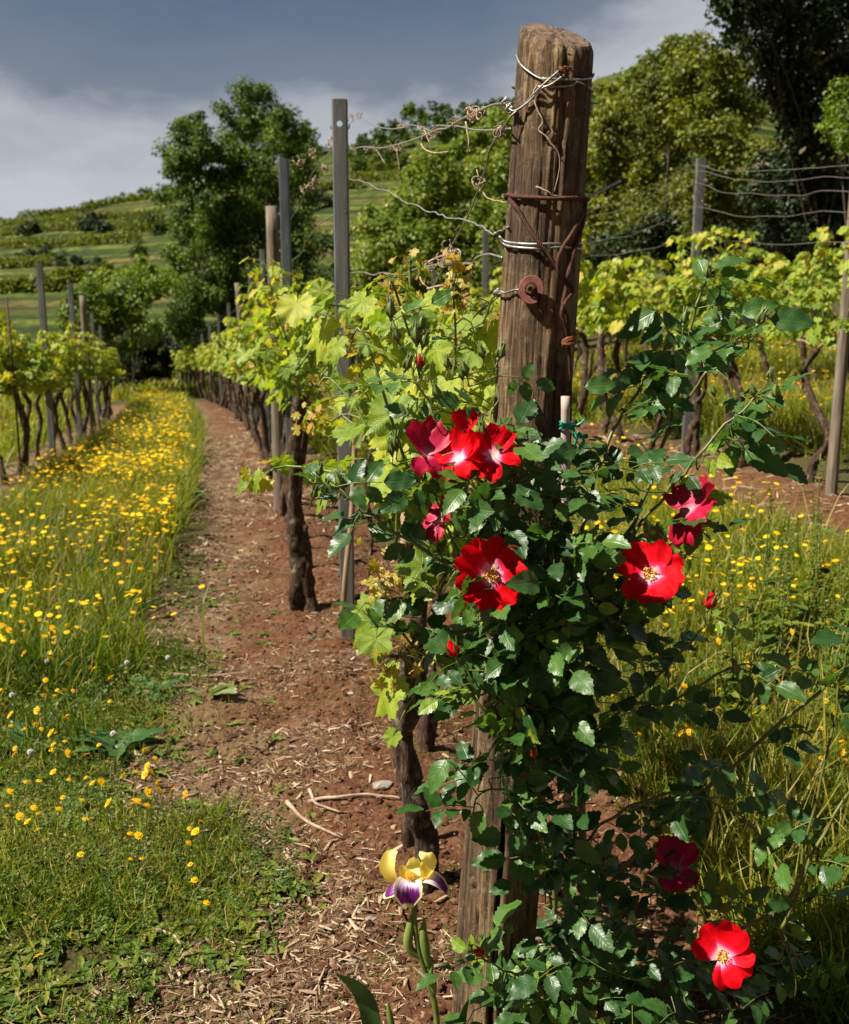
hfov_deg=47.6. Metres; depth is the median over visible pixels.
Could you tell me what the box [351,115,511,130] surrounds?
trellis wire
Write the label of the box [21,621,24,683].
yellow wildflower
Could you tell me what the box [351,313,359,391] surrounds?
grapevine
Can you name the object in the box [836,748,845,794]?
yellow wildflower
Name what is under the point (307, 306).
vine shoot
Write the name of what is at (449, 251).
tendril tangle
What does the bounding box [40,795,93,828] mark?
dock plant
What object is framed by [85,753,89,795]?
yellow wildflower
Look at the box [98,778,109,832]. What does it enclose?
yellow wildflower
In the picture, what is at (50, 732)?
yellow wildflower
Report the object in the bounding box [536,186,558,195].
dry tendril
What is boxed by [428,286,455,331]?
grapevine
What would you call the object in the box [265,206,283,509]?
wooden post
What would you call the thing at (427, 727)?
grapevine
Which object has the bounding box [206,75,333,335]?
broadleaf tree
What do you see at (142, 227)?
hill vine row
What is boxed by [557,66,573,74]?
rusty staple
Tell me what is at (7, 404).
meadow grass
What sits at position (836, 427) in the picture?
wooden post
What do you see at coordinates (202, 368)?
grapevine
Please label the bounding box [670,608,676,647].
yellow wildflower
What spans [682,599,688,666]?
yellow wildflower
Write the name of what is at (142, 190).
hill bush
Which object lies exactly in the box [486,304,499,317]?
grapevine
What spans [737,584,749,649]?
yellow wildflower
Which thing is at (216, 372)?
grapevine
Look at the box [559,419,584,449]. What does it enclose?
plastic tie
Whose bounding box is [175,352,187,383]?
grapevine
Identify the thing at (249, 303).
grapevine
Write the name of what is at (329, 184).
hill vine row
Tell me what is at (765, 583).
sorrel plant
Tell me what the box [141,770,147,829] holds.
yellow wildflower
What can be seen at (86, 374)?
grapevine
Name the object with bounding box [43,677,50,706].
yellow wildflower
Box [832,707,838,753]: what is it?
yellow wildflower
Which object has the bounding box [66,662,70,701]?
yellow wildflower
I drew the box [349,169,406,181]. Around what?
hill vine row
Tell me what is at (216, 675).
pruned twig
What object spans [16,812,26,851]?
yellow wildflower
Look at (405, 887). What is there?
iris
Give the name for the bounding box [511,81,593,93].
tie wire
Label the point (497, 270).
grapevine
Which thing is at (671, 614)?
yellow wildflower
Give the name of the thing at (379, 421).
vine shoot
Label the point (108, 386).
grapevine
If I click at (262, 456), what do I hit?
grapevine
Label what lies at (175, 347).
shrub
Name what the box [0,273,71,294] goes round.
hill vine row
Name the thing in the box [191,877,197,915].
yellow wildflower
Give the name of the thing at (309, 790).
pruned twig
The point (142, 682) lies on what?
dock plant
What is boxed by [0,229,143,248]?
hill vine row
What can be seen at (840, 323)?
grapevine
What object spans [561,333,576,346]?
cable knot
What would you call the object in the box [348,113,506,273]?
tendril knots
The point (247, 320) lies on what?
grapevine
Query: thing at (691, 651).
yellow wildflower
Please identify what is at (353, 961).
stone
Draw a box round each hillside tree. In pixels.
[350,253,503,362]
[581,207,841,296]
[609,29,725,332]
[652,30,788,267]
[702,0,848,358]
[732,104,848,349]
[813,75,848,379]
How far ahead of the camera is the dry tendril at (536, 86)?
1.64 m
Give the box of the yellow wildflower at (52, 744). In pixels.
[51,742,59,782]
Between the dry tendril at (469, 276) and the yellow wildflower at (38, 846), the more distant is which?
the yellow wildflower at (38, 846)
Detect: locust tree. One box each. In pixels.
[349,194,437,306]
[374,142,480,299]
[431,105,512,298]
[582,76,676,351]
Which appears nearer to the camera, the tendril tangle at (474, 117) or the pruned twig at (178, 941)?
the tendril tangle at (474, 117)
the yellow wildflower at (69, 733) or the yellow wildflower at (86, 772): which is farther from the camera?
the yellow wildflower at (69, 733)
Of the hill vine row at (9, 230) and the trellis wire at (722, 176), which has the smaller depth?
the trellis wire at (722, 176)
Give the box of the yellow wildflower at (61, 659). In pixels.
[52,641,71,688]
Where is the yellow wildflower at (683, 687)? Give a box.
[681,683,687,727]
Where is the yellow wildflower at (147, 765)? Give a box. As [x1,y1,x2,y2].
[144,762,149,820]
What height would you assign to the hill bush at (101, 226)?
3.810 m
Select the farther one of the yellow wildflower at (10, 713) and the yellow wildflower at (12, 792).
the yellow wildflower at (10, 713)
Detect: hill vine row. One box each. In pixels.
[0,206,165,225]
[0,217,122,235]
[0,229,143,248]
[0,253,52,268]
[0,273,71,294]
[16,190,157,217]
[44,261,115,282]
[117,218,170,233]
[316,177,364,190]
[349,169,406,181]
[350,151,428,164]
[350,157,421,172]
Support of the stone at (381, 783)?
on the ground at (282, 616)
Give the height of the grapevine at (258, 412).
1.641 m
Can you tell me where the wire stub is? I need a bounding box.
[587,179,620,197]
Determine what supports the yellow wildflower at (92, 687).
on the ground at (282, 616)
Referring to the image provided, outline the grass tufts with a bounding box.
[0,449,848,1023]
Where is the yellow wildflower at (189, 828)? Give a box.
[187,826,191,855]
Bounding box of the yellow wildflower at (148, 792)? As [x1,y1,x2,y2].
[144,787,155,846]
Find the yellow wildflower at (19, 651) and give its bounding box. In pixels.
[19,620,24,701]
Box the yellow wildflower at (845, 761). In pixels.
[841,758,847,787]
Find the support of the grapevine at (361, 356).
on the ground at (282, 616)
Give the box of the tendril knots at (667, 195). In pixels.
[427,145,805,290]
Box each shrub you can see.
[52,271,130,395]
[90,252,183,388]
[105,325,176,388]
[158,337,221,379]
[308,254,357,363]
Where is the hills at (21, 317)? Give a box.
[0,69,848,361]
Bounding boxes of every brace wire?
[418,69,559,312]
[505,74,564,111]
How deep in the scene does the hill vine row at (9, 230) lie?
200.76 m
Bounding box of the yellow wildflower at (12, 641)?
[10,640,23,705]
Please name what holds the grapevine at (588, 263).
on the ground at (282, 616)
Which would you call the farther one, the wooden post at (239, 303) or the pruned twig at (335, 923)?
the wooden post at (239, 303)
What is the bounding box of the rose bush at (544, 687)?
[292,255,848,1023]
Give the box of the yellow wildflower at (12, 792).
[7,788,14,828]
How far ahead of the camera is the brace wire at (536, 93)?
1.63 m
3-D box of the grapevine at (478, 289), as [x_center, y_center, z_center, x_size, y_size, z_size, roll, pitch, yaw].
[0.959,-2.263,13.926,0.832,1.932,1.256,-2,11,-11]
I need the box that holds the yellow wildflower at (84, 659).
[83,630,88,699]
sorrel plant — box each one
[698,567,766,717]
[729,482,790,661]
[745,534,808,696]
[758,509,838,661]
[792,453,839,633]
[801,576,848,731]
[818,562,848,668]
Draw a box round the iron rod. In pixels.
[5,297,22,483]
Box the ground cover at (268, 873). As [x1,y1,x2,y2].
[0,483,848,1023]
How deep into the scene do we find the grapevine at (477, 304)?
14.77 m
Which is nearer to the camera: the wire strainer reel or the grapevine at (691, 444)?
the wire strainer reel
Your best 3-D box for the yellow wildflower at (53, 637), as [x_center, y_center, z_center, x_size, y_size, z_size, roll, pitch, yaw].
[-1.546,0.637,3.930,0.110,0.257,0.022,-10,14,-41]
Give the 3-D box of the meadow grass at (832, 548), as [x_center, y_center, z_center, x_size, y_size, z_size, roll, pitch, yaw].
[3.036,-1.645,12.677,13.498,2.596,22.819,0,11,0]
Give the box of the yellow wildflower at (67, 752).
[64,748,72,794]
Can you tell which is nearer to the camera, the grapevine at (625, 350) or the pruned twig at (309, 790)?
the pruned twig at (309, 790)
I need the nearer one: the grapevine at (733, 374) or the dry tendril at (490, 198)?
the dry tendril at (490, 198)
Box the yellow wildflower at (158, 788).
[156,786,166,845]
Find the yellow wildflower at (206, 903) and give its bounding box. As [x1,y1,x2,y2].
[203,900,209,937]
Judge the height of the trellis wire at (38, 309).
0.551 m
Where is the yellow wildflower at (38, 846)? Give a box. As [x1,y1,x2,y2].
[34,828,40,868]
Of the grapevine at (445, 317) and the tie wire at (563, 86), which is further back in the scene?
the grapevine at (445, 317)
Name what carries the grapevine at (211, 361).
on the ground at (282, 616)
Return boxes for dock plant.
[0,720,79,757]
[40,557,94,584]
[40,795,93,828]
[62,726,165,761]
[112,676,183,705]
[179,683,238,696]
[182,488,204,498]
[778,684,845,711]
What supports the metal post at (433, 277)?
on the ground at (282, 616)
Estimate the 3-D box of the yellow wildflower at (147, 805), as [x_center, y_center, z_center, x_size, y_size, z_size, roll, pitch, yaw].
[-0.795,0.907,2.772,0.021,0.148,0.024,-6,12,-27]
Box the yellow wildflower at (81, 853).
[77,851,83,880]
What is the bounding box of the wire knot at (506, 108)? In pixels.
[505,103,514,113]
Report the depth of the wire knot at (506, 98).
1.67 m
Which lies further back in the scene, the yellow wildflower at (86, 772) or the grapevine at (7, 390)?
the grapevine at (7, 390)
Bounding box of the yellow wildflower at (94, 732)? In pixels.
[90,731,96,781]
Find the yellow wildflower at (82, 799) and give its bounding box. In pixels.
[79,798,85,836]
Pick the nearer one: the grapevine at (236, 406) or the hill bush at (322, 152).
the grapevine at (236, 406)
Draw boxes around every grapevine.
[0,309,61,468]
[0,320,58,473]
[0,339,31,486]
[0,370,15,384]
[3,329,73,462]
[34,349,78,454]
[48,331,91,440]
[50,333,83,449]
[53,323,81,445]
[72,342,108,436]
[75,341,99,432]
[82,334,99,399]
[92,341,103,427]
[93,349,122,423]
[93,352,115,415]
[96,339,127,419]
[102,350,117,414]
[106,347,124,407]
[107,354,121,413]
[170,349,186,385]
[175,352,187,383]
[176,346,191,386]
[180,353,194,395]
[181,347,195,386]
[185,343,200,397]
[185,345,202,398]
[185,348,200,395]
[190,348,207,399]
[197,343,212,401]
[198,348,215,398]
[199,345,217,403]
[199,355,218,402]
[205,342,222,404]
[205,349,226,406]
[208,335,225,405]
[210,316,255,441]
[211,334,238,418]
[212,333,230,410]
[213,331,245,427]
[213,343,228,409]
[216,370,242,421]
[218,368,250,430]
[221,342,248,420]
[222,305,269,464]
[223,340,262,452]
[223,373,233,412]
[226,322,334,539]
[228,256,357,612]
[232,321,271,441]
[233,270,334,516]
[235,293,325,392]
[235,310,269,447]
[237,248,583,894]
[238,304,272,478]
[242,306,359,568]
[242,326,271,459]
[250,388,260,437]
[291,308,498,751]
[307,321,438,660]
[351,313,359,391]
[351,324,364,393]
[354,323,369,392]
[417,306,438,378]
[417,309,437,330]
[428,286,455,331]
[431,300,477,331]
[436,298,480,360]
[469,266,502,320]
[470,287,492,322]
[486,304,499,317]
[489,279,500,310]
[572,226,604,427]
[573,333,581,375]
[576,260,594,339]
[577,255,650,443]
[579,260,664,434]
[586,296,605,376]
[591,285,615,377]
[620,259,712,450]
[622,272,662,368]
[635,233,769,456]
[641,279,667,350]
[649,278,688,354]
[660,225,804,468]
[709,251,777,384]
[740,251,808,385]
[751,227,843,482]
[764,248,843,386]
[814,226,845,296]
[828,226,848,337]
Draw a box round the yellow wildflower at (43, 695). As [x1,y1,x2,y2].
[40,693,46,731]
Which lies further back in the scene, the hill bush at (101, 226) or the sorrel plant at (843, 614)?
the hill bush at (101, 226)
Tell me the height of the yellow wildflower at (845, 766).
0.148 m
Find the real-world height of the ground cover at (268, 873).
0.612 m
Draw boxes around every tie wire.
[498,235,583,250]
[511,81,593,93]
[515,54,594,80]
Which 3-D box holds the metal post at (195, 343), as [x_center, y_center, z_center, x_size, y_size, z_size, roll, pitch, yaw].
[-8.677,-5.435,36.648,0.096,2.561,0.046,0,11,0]
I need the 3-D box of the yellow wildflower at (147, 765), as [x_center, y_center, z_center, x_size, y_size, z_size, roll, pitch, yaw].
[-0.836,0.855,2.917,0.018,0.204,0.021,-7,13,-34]
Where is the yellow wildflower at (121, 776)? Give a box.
[120,773,124,824]
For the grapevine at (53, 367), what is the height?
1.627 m
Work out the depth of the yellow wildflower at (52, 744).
3.17 m
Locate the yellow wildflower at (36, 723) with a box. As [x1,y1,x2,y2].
[32,722,38,773]
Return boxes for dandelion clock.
[27,749,33,785]
[110,731,116,751]
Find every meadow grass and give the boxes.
[0,304,662,467]
[0,384,274,1023]
[270,308,848,1023]
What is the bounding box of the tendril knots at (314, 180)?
[292,135,331,193]
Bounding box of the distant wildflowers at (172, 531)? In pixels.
[0,315,848,851]
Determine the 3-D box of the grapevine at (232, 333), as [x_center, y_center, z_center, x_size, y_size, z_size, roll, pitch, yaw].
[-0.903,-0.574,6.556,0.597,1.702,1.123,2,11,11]
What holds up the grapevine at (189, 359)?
on the ground at (282, 616)
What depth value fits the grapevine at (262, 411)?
10.12 m
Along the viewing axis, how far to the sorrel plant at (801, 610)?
3.73 m
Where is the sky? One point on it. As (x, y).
(88, 87)
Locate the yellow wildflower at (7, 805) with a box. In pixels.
[5,804,11,836]
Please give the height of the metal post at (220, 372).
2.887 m
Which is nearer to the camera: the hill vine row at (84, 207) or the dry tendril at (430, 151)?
the dry tendril at (430, 151)
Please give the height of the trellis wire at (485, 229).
0.419 m
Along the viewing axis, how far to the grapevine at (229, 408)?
23.64 m
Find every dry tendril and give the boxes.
[421,137,448,153]
[426,268,472,289]
[465,121,468,152]
[480,185,506,202]
[533,84,559,191]
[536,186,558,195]
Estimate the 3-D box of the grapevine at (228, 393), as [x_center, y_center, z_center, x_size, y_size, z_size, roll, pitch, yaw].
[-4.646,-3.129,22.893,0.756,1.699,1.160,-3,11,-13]
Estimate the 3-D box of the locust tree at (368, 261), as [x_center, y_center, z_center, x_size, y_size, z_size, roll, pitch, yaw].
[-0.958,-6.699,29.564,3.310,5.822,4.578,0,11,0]
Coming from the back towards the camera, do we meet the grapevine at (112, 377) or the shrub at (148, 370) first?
the shrub at (148, 370)
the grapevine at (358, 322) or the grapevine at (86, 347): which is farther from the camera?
the grapevine at (358, 322)
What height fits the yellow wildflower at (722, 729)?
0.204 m
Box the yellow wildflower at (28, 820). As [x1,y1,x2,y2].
[24,819,35,864]
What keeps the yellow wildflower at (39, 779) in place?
on the ground at (282, 616)
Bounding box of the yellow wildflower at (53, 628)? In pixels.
[49,625,55,683]
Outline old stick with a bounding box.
[340,439,356,611]
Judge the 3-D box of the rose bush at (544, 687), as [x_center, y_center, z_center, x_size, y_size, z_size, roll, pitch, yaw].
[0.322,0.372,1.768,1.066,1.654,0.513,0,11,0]
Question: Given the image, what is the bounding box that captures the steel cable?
[503,192,589,465]
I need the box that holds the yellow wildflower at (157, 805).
[155,779,160,835]
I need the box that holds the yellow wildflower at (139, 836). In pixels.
[134,831,142,866]
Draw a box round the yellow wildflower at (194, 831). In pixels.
[191,827,202,869]
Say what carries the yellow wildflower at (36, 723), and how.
on the ground at (282, 616)
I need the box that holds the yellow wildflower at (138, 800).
[134,798,141,831]
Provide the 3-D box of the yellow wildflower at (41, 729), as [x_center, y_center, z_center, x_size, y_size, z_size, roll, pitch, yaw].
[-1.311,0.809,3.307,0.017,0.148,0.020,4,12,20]
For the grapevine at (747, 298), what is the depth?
12.84 m
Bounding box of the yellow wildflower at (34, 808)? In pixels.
[31,807,36,831]
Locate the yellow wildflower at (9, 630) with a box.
[5,627,13,700]
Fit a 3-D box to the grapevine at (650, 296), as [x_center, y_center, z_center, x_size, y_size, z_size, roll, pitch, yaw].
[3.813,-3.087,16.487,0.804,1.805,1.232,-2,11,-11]
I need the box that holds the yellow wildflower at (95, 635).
[93,601,99,691]
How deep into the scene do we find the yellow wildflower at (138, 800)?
2.79 m
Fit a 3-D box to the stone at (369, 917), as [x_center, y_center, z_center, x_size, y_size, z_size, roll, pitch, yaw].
[-0.135,1.030,2.436,0.032,0.010,0.024,0,11,0]
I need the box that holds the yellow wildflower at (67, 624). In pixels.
[65,623,69,671]
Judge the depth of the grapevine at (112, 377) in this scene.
22.18 m
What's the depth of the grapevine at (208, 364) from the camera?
28.86 m
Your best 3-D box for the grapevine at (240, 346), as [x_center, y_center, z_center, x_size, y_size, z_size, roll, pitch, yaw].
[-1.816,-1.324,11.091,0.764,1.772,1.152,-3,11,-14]
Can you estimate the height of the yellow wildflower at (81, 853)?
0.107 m
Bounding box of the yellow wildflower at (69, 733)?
[64,716,74,768]
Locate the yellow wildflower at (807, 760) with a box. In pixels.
[805,758,813,773]
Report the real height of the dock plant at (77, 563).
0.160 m
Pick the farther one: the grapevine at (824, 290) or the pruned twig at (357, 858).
the grapevine at (824, 290)
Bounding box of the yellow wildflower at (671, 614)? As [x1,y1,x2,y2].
[668,606,674,629]
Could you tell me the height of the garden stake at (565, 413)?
1.385 m
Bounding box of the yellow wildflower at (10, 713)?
[7,711,12,767]
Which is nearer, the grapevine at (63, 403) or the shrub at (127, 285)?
the grapevine at (63, 403)
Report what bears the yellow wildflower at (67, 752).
on the ground at (282, 616)
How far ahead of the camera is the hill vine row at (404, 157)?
198.52 m
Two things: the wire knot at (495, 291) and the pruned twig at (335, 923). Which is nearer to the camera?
the wire knot at (495, 291)
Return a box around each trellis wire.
[0,300,103,332]
[165,150,331,338]
[165,211,345,345]
[349,102,513,149]
[349,178,509,235]
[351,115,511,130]
[351,253,502,275]
[450,287,526,337]
[484,183,848,275]
[485,232,848,290]
[487,164,848,265]
[488,171,848,268]
[488,207,848,282]
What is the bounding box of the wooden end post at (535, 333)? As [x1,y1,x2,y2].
[452,24,593,1023]
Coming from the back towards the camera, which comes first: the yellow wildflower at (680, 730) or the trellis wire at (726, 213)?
the trellis wire at (726, 213)
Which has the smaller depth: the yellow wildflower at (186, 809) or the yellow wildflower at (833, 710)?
the yellow wildflower at (186, 809)
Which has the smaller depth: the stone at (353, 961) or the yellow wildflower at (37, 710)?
the stone at (353, 961)
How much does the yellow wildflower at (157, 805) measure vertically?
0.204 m
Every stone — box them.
[344,958,356,964]
[365,916,376,920]
[372,780,392,788]
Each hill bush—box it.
[14,243,69,258]
[15,219,43,236]
[54,255,68,266]
[69,254,89,265]
[75,210,108,231]
[81,199,93,206]
[84,218,111,233]
[90,256,105,264]
[122,216,144,227]
[125,242,148,256]
[136,186,155,195]
[139,210,172,234]
[306,188,332,205]
[308,139,331,157]
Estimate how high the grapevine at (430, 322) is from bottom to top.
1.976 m
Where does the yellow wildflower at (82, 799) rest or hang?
on the ground at (282, 616)
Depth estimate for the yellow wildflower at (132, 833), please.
2.68 m
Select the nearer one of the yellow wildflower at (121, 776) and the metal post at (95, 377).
the yellow wildflower at (121, 776)
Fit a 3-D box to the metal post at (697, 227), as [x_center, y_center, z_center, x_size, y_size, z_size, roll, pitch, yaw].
[2.246,-1.541,8.071,0.096,2.703,0.046,0,11,0]
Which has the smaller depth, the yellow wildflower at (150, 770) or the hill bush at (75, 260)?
the yellow wildflower at (150, 770)
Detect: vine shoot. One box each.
[271,256,424,542]
[351,536,422,668]
[357,301,498,592]
[364,248,494,563]
[367,618,440,748]
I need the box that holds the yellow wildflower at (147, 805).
[143,803,149,839]
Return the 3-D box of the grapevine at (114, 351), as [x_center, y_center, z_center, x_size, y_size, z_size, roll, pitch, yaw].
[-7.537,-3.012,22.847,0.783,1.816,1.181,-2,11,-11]
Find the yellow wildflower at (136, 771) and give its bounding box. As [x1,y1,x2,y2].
[133,770,139,812]
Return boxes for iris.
[336,849,468,1023]
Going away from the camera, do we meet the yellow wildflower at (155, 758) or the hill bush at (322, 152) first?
the yellow wildflower at (155, 758)
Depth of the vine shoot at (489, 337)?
2.30 m
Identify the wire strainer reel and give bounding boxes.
[518,275,543,303]
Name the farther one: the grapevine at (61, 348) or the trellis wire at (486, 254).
the grapevine at (61, 348)
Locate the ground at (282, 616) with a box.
[0,268,848,1023]
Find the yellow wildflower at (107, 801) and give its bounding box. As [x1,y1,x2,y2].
[105,798,110,858]
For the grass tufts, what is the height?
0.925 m
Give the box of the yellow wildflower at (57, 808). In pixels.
[55,807,63,849]
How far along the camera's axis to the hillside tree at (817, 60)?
13.84 m
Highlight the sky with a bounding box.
[0,0,846,219]
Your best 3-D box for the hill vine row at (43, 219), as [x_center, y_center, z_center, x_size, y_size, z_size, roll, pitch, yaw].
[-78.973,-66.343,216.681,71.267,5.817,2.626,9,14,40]
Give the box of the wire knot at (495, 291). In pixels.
[493,287,500,297]
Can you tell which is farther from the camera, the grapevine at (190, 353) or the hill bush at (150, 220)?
the hill bush at (150, 220)
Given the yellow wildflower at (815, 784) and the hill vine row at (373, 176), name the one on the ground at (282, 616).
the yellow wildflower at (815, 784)
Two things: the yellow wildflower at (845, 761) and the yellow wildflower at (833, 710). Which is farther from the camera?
the yellow wildflower at (833, 710)
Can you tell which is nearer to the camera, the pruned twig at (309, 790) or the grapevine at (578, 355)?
the pruned twig at (309, 790)
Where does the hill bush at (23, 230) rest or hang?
on the hills at (21, 317)
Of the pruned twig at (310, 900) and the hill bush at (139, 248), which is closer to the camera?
the pruned twig at (310, 900)
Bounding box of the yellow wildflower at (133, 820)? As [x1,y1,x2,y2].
[132,802,136,845]
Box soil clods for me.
[84,502,752,1023]
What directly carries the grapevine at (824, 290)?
on the ground at (282, 616)
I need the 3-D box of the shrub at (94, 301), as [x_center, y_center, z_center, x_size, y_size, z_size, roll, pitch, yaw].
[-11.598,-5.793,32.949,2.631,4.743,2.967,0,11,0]
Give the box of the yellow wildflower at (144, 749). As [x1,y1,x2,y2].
[142,747,147,789]
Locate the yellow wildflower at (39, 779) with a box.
[36,778,42,804]
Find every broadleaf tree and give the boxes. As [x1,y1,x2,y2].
[149,110,254,385]
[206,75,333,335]
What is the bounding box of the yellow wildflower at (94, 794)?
[89,780,98,819]
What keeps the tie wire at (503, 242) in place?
attached to the wooden end post at (535, 333)
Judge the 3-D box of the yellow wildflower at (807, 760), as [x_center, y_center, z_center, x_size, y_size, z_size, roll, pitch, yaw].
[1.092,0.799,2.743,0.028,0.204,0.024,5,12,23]
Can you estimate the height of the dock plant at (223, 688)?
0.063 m
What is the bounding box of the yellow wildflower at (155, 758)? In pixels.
[153,756,156,795]
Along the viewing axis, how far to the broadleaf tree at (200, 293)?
35.98 m
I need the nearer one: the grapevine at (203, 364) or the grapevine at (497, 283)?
the grapevine at (497, 283)
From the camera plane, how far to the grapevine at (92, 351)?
18.19 m
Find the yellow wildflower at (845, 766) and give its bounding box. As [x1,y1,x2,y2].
[843,763,848,789]
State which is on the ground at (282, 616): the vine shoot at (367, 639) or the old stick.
the old stick
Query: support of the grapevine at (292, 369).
on the ground at (282, 616)
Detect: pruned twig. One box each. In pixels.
[147,926,180,943]
[169,671,248,676]
[285,799,340,837]
[302,958,338,1003]
[307,788,339,812]
[307,895,317,933]
[308,793,399,802]
[331,920,356,937]
[355,857,379,862]
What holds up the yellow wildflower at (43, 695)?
on the ground at (282, 616)
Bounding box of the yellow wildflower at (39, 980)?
[35,953,42,1012]
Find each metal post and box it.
[35,263,56,458]
[67,283,82,440]
[90,312,100,427]
[98,325,107,420]
[194,335,196,386]
[201,334,205,397]
[208,322,213,400]
[217,314,222,402]
[227,303,232,412]
[248,275,257,428]
[259,249,270,451]
[278,158,292,446]
[330,99,355,638]
[431,269,435,325]
[482,229,488,411]
[681,158,705,453]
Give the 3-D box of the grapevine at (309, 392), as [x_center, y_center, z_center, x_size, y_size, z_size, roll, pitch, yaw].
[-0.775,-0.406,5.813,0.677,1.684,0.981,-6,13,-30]
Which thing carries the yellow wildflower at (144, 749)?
on the ground at (282, 616)
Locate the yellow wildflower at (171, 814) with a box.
[170,786,174,849]
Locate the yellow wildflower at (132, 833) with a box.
[127,831,133,862]
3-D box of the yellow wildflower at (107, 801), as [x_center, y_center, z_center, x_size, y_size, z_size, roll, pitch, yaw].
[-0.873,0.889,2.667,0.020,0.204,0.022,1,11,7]
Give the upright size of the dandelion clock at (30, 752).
0.151 m
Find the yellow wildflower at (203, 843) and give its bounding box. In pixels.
[198,820,206,882]
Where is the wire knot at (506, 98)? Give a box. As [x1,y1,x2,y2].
[500,96,512,108]
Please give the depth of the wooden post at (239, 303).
18.54 m
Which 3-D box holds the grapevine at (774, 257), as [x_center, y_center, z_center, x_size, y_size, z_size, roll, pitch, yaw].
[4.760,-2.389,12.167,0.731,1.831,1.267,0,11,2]
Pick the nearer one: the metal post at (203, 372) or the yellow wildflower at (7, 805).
the yellow wildflower at (7, 805)
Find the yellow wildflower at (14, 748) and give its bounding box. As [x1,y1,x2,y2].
[12,746,20,779]
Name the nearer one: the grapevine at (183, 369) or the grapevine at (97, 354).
the grapevine at (97, 354)
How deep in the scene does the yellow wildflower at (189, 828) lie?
2.73 m
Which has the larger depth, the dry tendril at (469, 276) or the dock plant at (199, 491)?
the dock plant at (199, 491)
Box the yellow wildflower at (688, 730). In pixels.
[685,727,692,747]
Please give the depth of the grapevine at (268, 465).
8.98 m
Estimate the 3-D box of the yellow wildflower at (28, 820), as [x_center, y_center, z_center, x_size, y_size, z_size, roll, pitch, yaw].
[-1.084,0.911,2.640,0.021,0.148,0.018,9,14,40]
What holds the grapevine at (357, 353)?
on the ground at (282, 616)
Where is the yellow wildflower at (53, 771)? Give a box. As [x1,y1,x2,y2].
[50,769,60,806]
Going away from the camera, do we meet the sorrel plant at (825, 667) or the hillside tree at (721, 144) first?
the sorrel plant at (825, 667)
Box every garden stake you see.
[561,396,572,1015]
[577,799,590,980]
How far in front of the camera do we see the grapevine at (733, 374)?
7.20 m
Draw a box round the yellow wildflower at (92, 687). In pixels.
[92,667,94,704]
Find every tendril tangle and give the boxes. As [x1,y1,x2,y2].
[426,239,461,270]
[464,103,484,122]
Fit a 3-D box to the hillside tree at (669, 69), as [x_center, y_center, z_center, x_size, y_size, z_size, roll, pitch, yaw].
[5.328,-6.823,21.213,2.525,7.188,4.363,2,11,11]
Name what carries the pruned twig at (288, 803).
on the ground at (282, 616)
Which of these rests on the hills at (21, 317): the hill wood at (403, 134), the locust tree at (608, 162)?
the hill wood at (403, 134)
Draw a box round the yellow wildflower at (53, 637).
[36,636,56,684]
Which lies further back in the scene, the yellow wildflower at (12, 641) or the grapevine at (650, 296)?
the grapevine at (650, 296)
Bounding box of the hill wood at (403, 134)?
[348,86,596,172]
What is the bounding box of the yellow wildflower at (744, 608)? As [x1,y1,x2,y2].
[733,588,755,642]
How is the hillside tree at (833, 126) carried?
on the ground at (282, 616)
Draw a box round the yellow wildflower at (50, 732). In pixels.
[47,728,53,787]
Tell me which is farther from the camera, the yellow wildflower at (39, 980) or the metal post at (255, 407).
the metal post at (255, 407)
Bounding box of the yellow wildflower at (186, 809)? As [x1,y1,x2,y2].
[182,795,187,826]
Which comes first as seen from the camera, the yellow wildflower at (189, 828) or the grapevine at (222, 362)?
the yellow wildflower at (189, 828)
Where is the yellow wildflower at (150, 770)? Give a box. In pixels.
[148,767,156,811]
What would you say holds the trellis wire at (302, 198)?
attached to the metal post at (341, 182)
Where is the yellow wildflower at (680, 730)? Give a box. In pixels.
[676,727,682,781]
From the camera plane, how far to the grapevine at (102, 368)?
20.32 m
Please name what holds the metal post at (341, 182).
on the ground at (282, 616)
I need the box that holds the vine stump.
[401,816,414,847]
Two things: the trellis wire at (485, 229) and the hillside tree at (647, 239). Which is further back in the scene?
the hillside tree at (647, 239)
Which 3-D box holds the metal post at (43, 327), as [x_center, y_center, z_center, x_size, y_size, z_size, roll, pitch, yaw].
[-5.175,-1.900,13.195,0.106,2.930,0.046,0,11,0]
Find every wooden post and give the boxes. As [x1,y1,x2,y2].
[79,295,94,435]
[234,283,250,423]
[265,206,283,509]
[825,201,848,495]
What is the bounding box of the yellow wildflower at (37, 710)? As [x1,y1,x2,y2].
[33,705,40,757]
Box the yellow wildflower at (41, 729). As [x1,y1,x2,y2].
[39,727,44,764]
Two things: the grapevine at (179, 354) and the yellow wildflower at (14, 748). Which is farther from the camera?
the grapevine at (179, 354)
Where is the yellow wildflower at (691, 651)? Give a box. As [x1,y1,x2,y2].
[678,629,705,687]
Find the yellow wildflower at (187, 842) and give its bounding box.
[186,841,191,886]
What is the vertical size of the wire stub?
0.045 m
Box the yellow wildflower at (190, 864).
[187,862,192,895]
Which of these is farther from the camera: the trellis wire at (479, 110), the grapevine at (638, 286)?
the grapevine at (638, 286)
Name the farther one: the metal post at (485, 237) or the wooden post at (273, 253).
the metal post at (485, 237)
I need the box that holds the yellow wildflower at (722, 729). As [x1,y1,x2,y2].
[716,727,724,769]
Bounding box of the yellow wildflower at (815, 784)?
[809,779,818,802]
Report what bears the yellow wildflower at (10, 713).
on the ground at (282, 616)
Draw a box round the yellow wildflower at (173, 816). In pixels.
[169,792,176,849]

